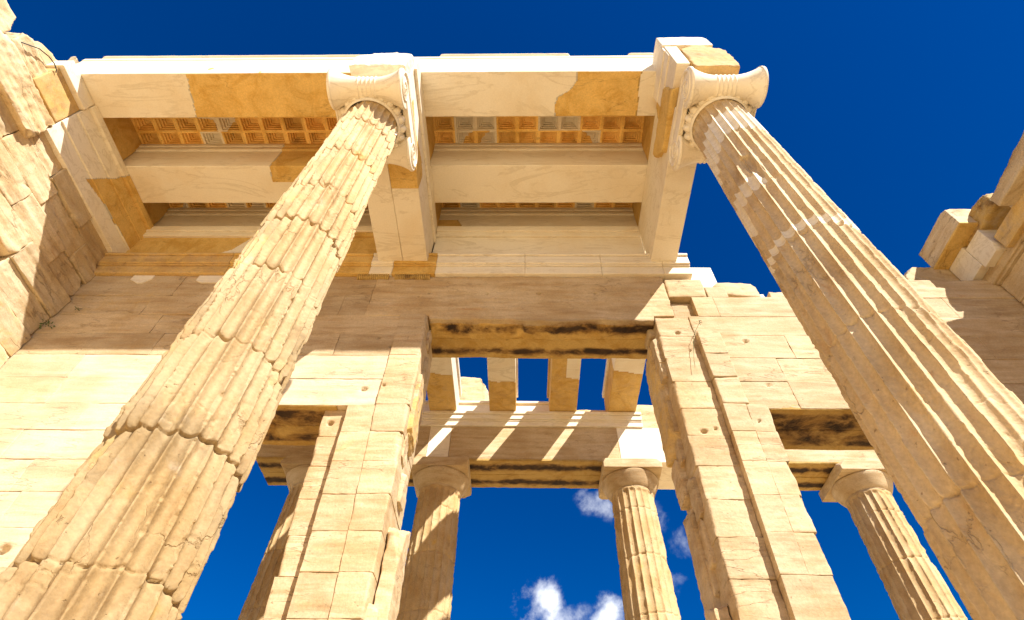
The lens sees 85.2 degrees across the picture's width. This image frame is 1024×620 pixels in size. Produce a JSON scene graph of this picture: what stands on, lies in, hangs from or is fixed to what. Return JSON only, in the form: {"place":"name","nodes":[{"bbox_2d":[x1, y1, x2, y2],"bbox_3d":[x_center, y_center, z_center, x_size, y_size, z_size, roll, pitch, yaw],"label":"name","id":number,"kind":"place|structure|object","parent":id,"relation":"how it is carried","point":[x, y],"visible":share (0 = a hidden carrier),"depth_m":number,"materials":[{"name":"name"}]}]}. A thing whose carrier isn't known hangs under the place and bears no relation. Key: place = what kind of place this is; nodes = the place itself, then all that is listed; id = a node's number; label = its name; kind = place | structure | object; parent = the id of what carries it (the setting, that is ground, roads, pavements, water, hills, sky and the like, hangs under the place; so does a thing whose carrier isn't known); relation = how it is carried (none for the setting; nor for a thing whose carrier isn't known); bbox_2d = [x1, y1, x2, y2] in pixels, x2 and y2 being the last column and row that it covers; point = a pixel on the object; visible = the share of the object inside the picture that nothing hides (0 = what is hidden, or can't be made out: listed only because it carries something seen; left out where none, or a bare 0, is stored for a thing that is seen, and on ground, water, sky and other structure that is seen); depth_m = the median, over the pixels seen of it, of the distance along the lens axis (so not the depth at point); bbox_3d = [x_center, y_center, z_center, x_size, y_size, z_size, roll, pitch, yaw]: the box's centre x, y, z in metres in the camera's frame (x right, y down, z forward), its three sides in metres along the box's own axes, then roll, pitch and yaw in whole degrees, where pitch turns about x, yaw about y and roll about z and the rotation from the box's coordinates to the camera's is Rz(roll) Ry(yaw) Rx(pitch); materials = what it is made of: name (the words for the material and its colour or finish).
{"place":"outdoors","nodes":[
{"label":"outdoors","id":0,"kind":"place"},
{"bbox_2d":[7,0,1023,619],"label":"sky","id":1,"kind":"structure","parent":0,"point":[904,113],"materials":[{"name":"blue"}]},
{"bbox_3d":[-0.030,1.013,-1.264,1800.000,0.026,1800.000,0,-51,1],"label":"ground","id":2,"kind":"structure","parent":0,"visible":0},
{"bbox_2d":[0,0,107,367],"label":"side wall","id":3,"kind":"structure","parent":2,"relation":"on","point":[53,250],"depth_m":9.11,"materials":[{"name":"stone"}]},
{"bbox_2d":[38,319,54,329],"bbox_3d":[-7.790,0.217,9.307,0.248,0.246,0.175,0,-51,1],"label":"wild plant","id":4,"kind":"object","parent":3,"relation":"attached to","point":[47,323],"visible":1,"depth_m":9.31,"materials":[{"name":"green plant"}]},
{"bbox_2d":[32,61,153,252],"bbox_3d":[-8.022,-2.679,10.415,0.703,1.199,3.443,0,-51,1],"label":"architrave","id":5,"kind":"object","parent":3,"relation":"on","point":[83,146],"visible":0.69,"depth_m":10.29,"materials":[{"name":"stone"}]},
{"bbox_2d":[20,41,56,72],"bbox_3d":[-7.799,-4.192,9.186,0.104,0.416,0.621,-7,-52,7],"label":"cable","id":6,"kind":"object","parent":5,"relation":"on","point":[43,52],"visible":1,"depth_m":9.23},
{"bbox_2d":[103,118,141,159],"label":"filler block","id":7,"kind":"structure","parent":5,"relation":"on","point":[125,136],"depth_m":11.22,"materials":[{"name":"stone"}]},
{"bbox_2d":[68,56,78,63],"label":"coping slab","id":8,"kind":"structure","parent":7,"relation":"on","point":[74,59],"depth_m":10.86,"materials":[{"name":"stone"}]},
{"bbox_2d":[143,203,169,224],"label":"filler block","id":9,"kind":"structure","parent":5,"relation":"on","point":[156,212],"depth_m":12.24,"materials":[{"name":"stone"}]},
{"bbox_2d":[76,57,354,117],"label":"ceiling beam","id":10,"kind":"structure","parent":5,"relation":"on","point":[199,87],"depth_m":10.17,"materials":[{"name":"stone"}]},
{"bbox_2d":[102,55,359,58],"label":"coping slab","id":11,"kind":"structure","parent":10,"relation":"on","point":[219,56],"depth_m":10.80,"materials":[{"name":"stone"}]},
{"bbox_2d":[131,117,336,143],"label":"coffered ceiling","id":12,"kind":"structure","parent":10,"relation":"on","point":[256,130],"depth_m":11.60,"materials":[{"name":"stone"}]},
{"bbox_2d":[123,144,321,202],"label":"ceiling beam","id":13,"kind":"structure","parent":5,"relation":"on","point":[214,173],"depth_m":11.29,"materials":[{"name":"stone"}]},
{"bbox_2d":[0,68,417,619],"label":"ionic column","id":14,"kind":"structure","parent":2,"relation":"on","point":[129,526],"depth_m":3.62,"materials":[{"name":"stone"}]},
{"bbox_2d":[349,52,436,260],"bbox_3d":[-2.052,-2.697,10.094,0.991,1.454,3.587,0,-51,1],"label":"architrave","id":15,"kind":"object","parent":14,"relation":"on","point":[401,207],"visible":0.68,"depth_m":9.89,"materials":[{"name":"stone"}]},
{"bbox_2d":[426,117,434,159],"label":"filler block","id":16,"kind":"structure","parent":15,"relation":"on","point":[430,131],"depth_m":11.04,"materials":[{"name":"stone"}]},
{"bbox_2d":[435,203,441,225],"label":"filler block","id":17,"kind":"structure","parent":15,"relation":"on","point":[438,206],"depth_m":12.09,"materials":[{"name":"stone"}]},
{"bbox_2d":[414,55,656,116],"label":"ceiling beam","id":18,"kind":"structure","parent":15,"relation":"on","point":[474,86],"depth_m":10.04,"materials":[{"name":"stone"}]},
{"bbox_2d":[440,53,569,56],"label":"coping slab","id":19,"kind":"structure","parent":18,"relation":"on","point":[526,54],"depth_m":10.69,"materials":[{"name":"stone"}]},
{"bbox_2d":[433,116,644,142],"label":"coffered ceiling","id":20,"kind":"structure","parent":18,"relation":"on","point":[544,129],"depth_m":11.47,"materials":[{"name":"stone"}]},
{"bbox_2d":[627,53,653,55],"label":"coping slab","id":21,"kind":"structure","parent":18,"relation":"on","point":[631,54],"depth_m":10.64,"materials":[{"name":"stone"}]},
{"bbox_2d":[430,143,647,202],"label":"ceiling beam","id":22,"kind":"structure","parent":15,"relation":"on","point":[537,172],"depth_m":11.16,"materials":[{"name":"stone"}]},
{"bbox_2d":[238,455,312,619],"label":"doric column","id":23,"kind":"structure","parent":2,"relation":"on","point":[295,468],"depth_m":13.11,"materials":[{"name":"stone"}]},
{"bbox_2d":[396,456,471,619],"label":"doric column","id":24,"kind":"structure","parent":2,"relation":"on","point":[442,486],"depth_m":13.32,"materials":[{"name":"stone"}]},
{"bbox_2d":[256,400,879,490],"bbox_3d":[0.602,1.817,14.470,18.606,2.281,6.311,0,-51,1],"label":"porch architrave","id":25,"kind":"object","parent":24,"relation":"on","point":[532,444],"visible":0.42,"depth_m":15.27,"materials":[{"name":"stone"}]},
{"bbox_2d":[460,377,488,400],"bbox_3d":[-1.338,3.064,17.711,1.239,1.803,0.948,0,-51,1],"label":"pediment stone","id":26,"kind":"object","parent":25,"relation":"on","point":[474,389],"visible":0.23,"depth_m":17.63,"materials":[{"name":"stone"}]},
{"bbox_2d":[0,251,1023,619],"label":"door wall","id":27,"kind":"structure","parent":2,"relation":"on","point":[748,399],"depth_m":8.30,"materials":[{"name":"stone"}]},
{"bbox_2d":[125,226,376,252],"bbox_3d":[-5.439,-1.192,11.531,5.828,1.218,0.552,0,-51,1],"label":"wall architrave","id":28,"kind":"object","parent":27,"relation":"attached to","point":[196,239],"depth_m":11.54,"materials":[{"name":"stone"}]},
{"bbox_2d":[154,208,371,225],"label":"ceiling beam","id":29,"kind":"structure","parent":28,"relation":"on","point":[213,216],"depth_m":12.44,"materials":[{"name":"stone"}]},
{"bbox_2d":[168,203,367,207],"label":"coffered ceiling","id":30,"kind":"structure","parent":29,"relation":"on","point":[221,205],"depth_m":12.69,"materials":[{"name":"stone"}]},
{"bbox_2d":[427,358,461,410],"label":"porch beam","id":31,"kind":"structure","parent":27,"relation":"on","point":[444,390],"depth_m":15.51,"materials":[{"name":"stone"}]},
{"bbox_2d":[487,357,517,410],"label":"porch beam","id":32,"kind":"structure","parent":27,"relation":"on","point":[503,382],"depth_m":15.34,"materials":[{"name":"stone"}]},
{"bbox_2d":[432,226,644,252],"bbox_3d":[0.526,-1.171,11.405,4.216,1.218,0.552,0,-51,1],"label":"wall architrave","id":33,"kind":"object","parent":27,"relation":"attached to","point":[538,239],"depth_m":11.43,"materials":[{"name":"stone"}]},
{"bbox_2d":[431,207,644,252],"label":"ceiling beam","id":34,"kind":"structure","parent":33,"relation":"on","point":[586,216],"depth_m":12.30,"materials":[{"name":"stone"}]},
{"bbox_2d":[441,202,632,207],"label":"coffered ceiling","id":35,"kind":"structure","parent":34,"relation":"on","point":[523,205],"depth_m":12.54,"materials":[{"name":"stone"}]},
{"bbox_2d":[547,359,580,411],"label":"porch beam","id":36,"kind":"structure","parent":27,"relation":"on","point":[563,378],"depth_m":15.33,"materials":[{"name":"stone"}]},
{"bbox_2d":[602,358,645,411],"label":"porch beam","id":37,"kind":"structure","parent":27,"relation":"on","point":[622,384],"depth_m":15.34,"materials":[{"name":"stone"}]},
{"bbox_2d":[690,268,716,286],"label":"marble block","id":38,"kind":"structure","parent":27,"relation":"on","point":[705,277],"depth_m":10.58,"materials":[{"name":"white stone"}]},
{"bbox_2d":[713,283,760,297],"bbox_3d":[4.038,-0.186,10.154,0.822,0.517,0.509,0,-51,1],"label":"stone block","id":39,"kind":"object","parent":27,"relation":"on","point":[738,290],"visible":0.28,"depth_m":9.98,"materials":[{"name":"stone"}]},
{"bbox_2d":[903,267,960,280],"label":"wall block","id":40,"kind":"structure","parent":27,"relation":"on","point":[921,273],"depth_m":10.71,"materials":[{"name":"stone"}]},
{"bbox_2d":[598,458,680,619],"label":"doric column","id":41,"kind":"structure","parent":2,"relation":"on","point":[628,488],"depth_m":13.25,"materials":[{"name":"stone"}]},
{"bbox_2d":[669,66,1023,619],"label":"ionic column","id":42,"kind":"structure","parent":2,"relation":"on","point":[936,406],"depth_m":4.02,"materials":[{"name":"stone"}]},
{"bbox_2d":[638,37,739,260],"bbox_3d":[3.007,-2.815,10.152,0.989,1.872,3.593,0,-51,1],"label":"architrave","id":43,"kind":"object","parent":42,"relation":"on","point":[666,197],"visible":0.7,"depth_m":9.56,"materials":[{"name":"stone"}]},
{"bbox_2d":[632,202,641,225],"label":"filler block","id":44,"kind":"structure","parent":43,"relation":"on","point":[636,207],"depth_m":11.90,"materials":[{"name":"stone"}]},
{"bbox_2d":[641,116,654,159],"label":"filler block","id":45,"kind":"structure","parent":43,"relation":"on","point":[647,131],"depth_m":10.95,"materials":[{"name":"stone"}]},
{"bbox_2d":[818,460,967,619],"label":"doric column","id":46,"kind":"structure","parent":2,"relation":"on","point":[911,578],"depth_m":13.18,"materials":[{"name":"stone"}]},
{"bbox_2d":[996,205,1023,304],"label":"side wall","id":47,"kind":"structure","parent":2,"relation":"on","point":[1011,280],"depth_m":9.64,"materials":[{"name":"stone"}]},
{"bbox_2d":[982,233,1023,284],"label":"wall block","id":48,"kind":"structure","parent":47,"relation":"on","point":[993,274],"depth_m":9.82,"materials":[{"name":"stone"}]},
{"bbox_2d":[949,248,989,280],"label":"marble patch block","id":49,"kind":"structure","parent":48,"relation":"on","point":[966,266],"depth_m":10.37,"materials":[{"name":"beige stone"}]},
{"bbox_2d":[919,209,978,269],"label":"cornice block","id":50,"kind":"structure","parent":49,"relation":"on","point":[951,232],"depth_m":10.57,"materials":[{"name":"stone"}]},
{"bbox_2d":[966,230,1004,266],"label":"marble patch block","id":51,"kind":"structure","parent":48,"relation":"on","point":[985,248],"depth_m":10.00,"materials":[{"name":"beige stone"}]},
{"bbox_2d":[966,193,1010,245],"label":"rubble block","id":52,"kind":"structure","parent":51,"relation":"on","point":[986,213],"depth_m":10.07,"materials":[{"name":"stone"}]},
{"bbox_2d":[994,192,1023,247],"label":"wall block","id":53,"kind":"structure","parent":47,"relation":"on","point":[1009,232],"depth_m":9.47,"materials":[{"name":"stone"}]},
{"bbox_2d":[990,132,1023,205],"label":"cornice block","id":54,"kind":"structure","parent":53,"relation":"on","point":[1009,191],"depth_m":9.24,"materials":[{"name":"stone"}]}
]}

